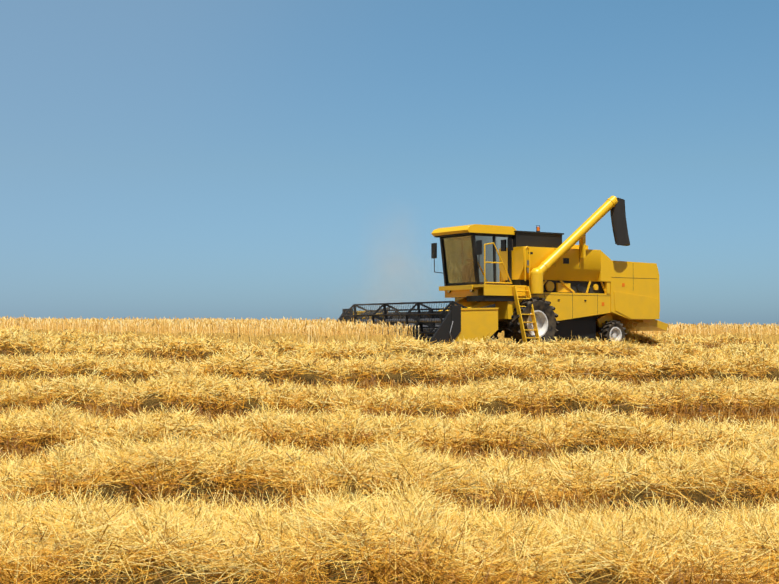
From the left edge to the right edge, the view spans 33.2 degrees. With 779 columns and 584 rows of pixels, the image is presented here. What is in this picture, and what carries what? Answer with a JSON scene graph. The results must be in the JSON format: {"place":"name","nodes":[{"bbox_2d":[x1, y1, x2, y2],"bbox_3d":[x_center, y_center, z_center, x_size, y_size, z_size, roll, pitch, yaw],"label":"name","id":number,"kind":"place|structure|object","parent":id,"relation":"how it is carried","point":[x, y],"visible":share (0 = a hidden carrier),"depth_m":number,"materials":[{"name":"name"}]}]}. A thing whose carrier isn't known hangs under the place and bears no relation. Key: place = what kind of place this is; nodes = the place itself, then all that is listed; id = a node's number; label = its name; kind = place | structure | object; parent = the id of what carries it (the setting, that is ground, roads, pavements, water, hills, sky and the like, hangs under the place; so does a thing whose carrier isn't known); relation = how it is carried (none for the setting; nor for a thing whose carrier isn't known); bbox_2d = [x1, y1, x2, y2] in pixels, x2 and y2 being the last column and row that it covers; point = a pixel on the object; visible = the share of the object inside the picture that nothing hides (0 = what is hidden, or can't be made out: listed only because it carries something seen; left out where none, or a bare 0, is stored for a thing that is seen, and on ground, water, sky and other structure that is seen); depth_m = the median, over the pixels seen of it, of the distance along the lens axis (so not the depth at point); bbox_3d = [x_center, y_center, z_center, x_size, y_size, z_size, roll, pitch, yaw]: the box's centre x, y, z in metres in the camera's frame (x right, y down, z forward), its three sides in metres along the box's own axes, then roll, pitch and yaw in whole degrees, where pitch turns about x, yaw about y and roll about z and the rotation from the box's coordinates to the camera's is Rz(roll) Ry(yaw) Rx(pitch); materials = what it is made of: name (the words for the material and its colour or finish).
{"place":"outdoors","nodes":[
{"label":"outdoors","id":0,"kind":"place"},
{"bbox_2d":[0,343,703,361],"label":"straw windrow","id":1,"kind":"object","parent":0,"point":[28,351],"visible":0.08,"depth_m":35.24,"materials":[{"name":"yellow plant"}]},
{"bbox_2d":[319,201,444,327],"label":"dust cloud","id":2,"kind":"structure","parent":0,"point":[392,272],"depth_m":42.55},
{"bbox_2d":[1,427,774,458],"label":"straw windrow","id":3,"kind":"object","parent":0,"point":[574,447],"visible":0.02,"depth_m":19.37,"materials":[{"name":"yellow plant"}]},
{"bbox_2d":[0,539,778,583],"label":"straw windrow","id":4,"kind":"object","parent":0,"point":[191,578],"visible":0.02,"depth_m":8.96,"materials":[{"name":"yellow plant"}]},
{"bbox_2d":[0,392,778,417],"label":"straw windrow","id":5,"kind":"object","parent":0,"point":[151,401],"visible":0.06,"depth_m":24.64,"materials":[{"name":"yellow plant"}]},
{"bbox_2d":[0,0,778,325],"label":"sky","id":6,"kind":"structure","parent":0,"point":[182,159],"materials":[{"name":"blue"}]},
{"bbox_2d":[2,465,778,514],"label":"straw windrow","id":7,"kind":"object","parent":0,"point":[695,495],"visible":0.04,"depth_m":14.08,"materials":[{"name":"yellow plant"}]},
{"bbox_2d":[3,363,778,385],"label":"straw windrow","id":8,"kind":"object","parent":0,"point":[309,377],"visible":0.1,"depth_m":29.94,"materials":[{"name":"yellow plant"}]},
{"bbox_2d":[7,385,777,517],"bbox_3d":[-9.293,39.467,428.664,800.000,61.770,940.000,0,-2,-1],"label":"field ground","id":9,"kind":"structure","parent":0,"point":[538,418],"depth_m":24.29,"materials":[{"name":"brown soil"}]},
{"bbox_2d":[0,324,236,343],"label":"straw swath","id":10,"kind":"object","parent":9,"relation":"on","point":[71,334],"visible":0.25,"depth_m":40.74,"materials":[{"name":"yellow plant"}]},
{"bbox_2d":[0,318,778,344],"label":"wheat stems","id":11,"kind":"object","parent":9,"relation":"on","point":[233,329],"visible":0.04,"depth_m":41.08,"materials":[{"name":"yellow plant"}]},
{"bbox_2d":[0,464,778,583],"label":"straw swath","id":12,"kind":"object","parent":9,"relation":"on","point":[41,540],"visible":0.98,"depth_m":9.24,"materials":[{"name":"yellow plant"}]},
{"bbox_2d":[0,398,778,459],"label":"straw swath","id":13,"kind":"object","parent":9,"relation":"on","point":[460,432],"visible":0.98,"depth_m":19.56,"materials":[{"name":"yellow plant"}]},
{"bbox_2d":[0,365,778,418],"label":"straw swath","id":14,"kind":"object","parent":9,"relation":"on","point":[473,394],"visible":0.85,"depth_m":24.92,"materials":[{"name":"yellow plant"}]},
{"bbox_2d":[0,345,778,387],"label":"straw swath","id":15,"kind":"object","parent":9,"relation":"on","point":[641,363],"visible":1,"depth_m":30.20,"materials":[{"name":"yellow plant"}]},
{"bbox_2d":[0,328,778,362],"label":"straw swath","id":16,"kind":"object","parent":9,"relation":"on","point":[99,345],"visible":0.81,"depth_m":35.73,"materials":[{"name":"yellow plant"}]},
{"bbox_2d":[0,352,778,583],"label":"field stubble","id":17,"kind":"object","parent":9,"relation":"on","point":[471,453],"visible":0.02,"depth_m":23.57,"materials":[{"name":"yellow plant"}]},
{"bbox_2d":[0,329,778,345],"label":"windrow","id":18,"kind":"object","parent":9,"relation":"on","point":[377,338],"visible":0.08,"depth_m":40.07,"materials":[{"name":"yellow plant"}]},
{"bbox_2d":[0,315,778,333],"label":"wheat ears","id":19,"kind":"object","parent":18,"relation":"on","point":[184,322],"visible":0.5,"depth_m":42.35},
{"bbox_2d":[0,354,778,583],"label":"loose straw","id":20,"kind":"object","parent":9,"relation":"on","point":[677,419],"visible":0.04,"depth_m":23.80,"materials":[{"name":"yellow plant"}]},
{"bbox_2d":[0,423,778,519],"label":"straw swath","id":21,"kind":"object","parent":9,"relation":"on","point":[572,476],"visible":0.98,"depth_m":14.34,"materials":[{"name":"yellow plant"}]},
{"bbox_2d":[3,340,777,358],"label":"field stubble","id":22,"kind":"object","parent":9,"relation":"on","point":[711,346],"depth_m":44.06,"materials":[{"name":"yellow plant"}]},
{"bbox_2d":[337,196,667,346],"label":"combine harvester","id":23,"kind":"object","parent":9,"relation":"on","point":[511,282],"visible":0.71,"depth_m":42.05,"materials":[{"name":"yellow paint"}]},
{"bbox_2d":[581,320,641,343],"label":"combine falling straw","id":24,"kind":"object","parent":9,"relation":"on","point":[627,331],"visible":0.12,"depth_m":44.92,"materials":[{"name":"yellow plant"}]},
{"bbox_2d":[589,330,778,344],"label":"straw swath","id":25,"kind":"object","parent":9,"relation":"on","point":[664,337],"visible":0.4,"depth_m":46.83,"materials":[{"name":"yellow plant"}]},
{"bbox_2d":[633,340,765,345],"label":"stubble","id":26,"kind":"object","parent":9,"relation":"on","point":[641,341],"visible":0.08,"depth_m":45.50,"materials":[{"name":"yellow plant"}]}
]}

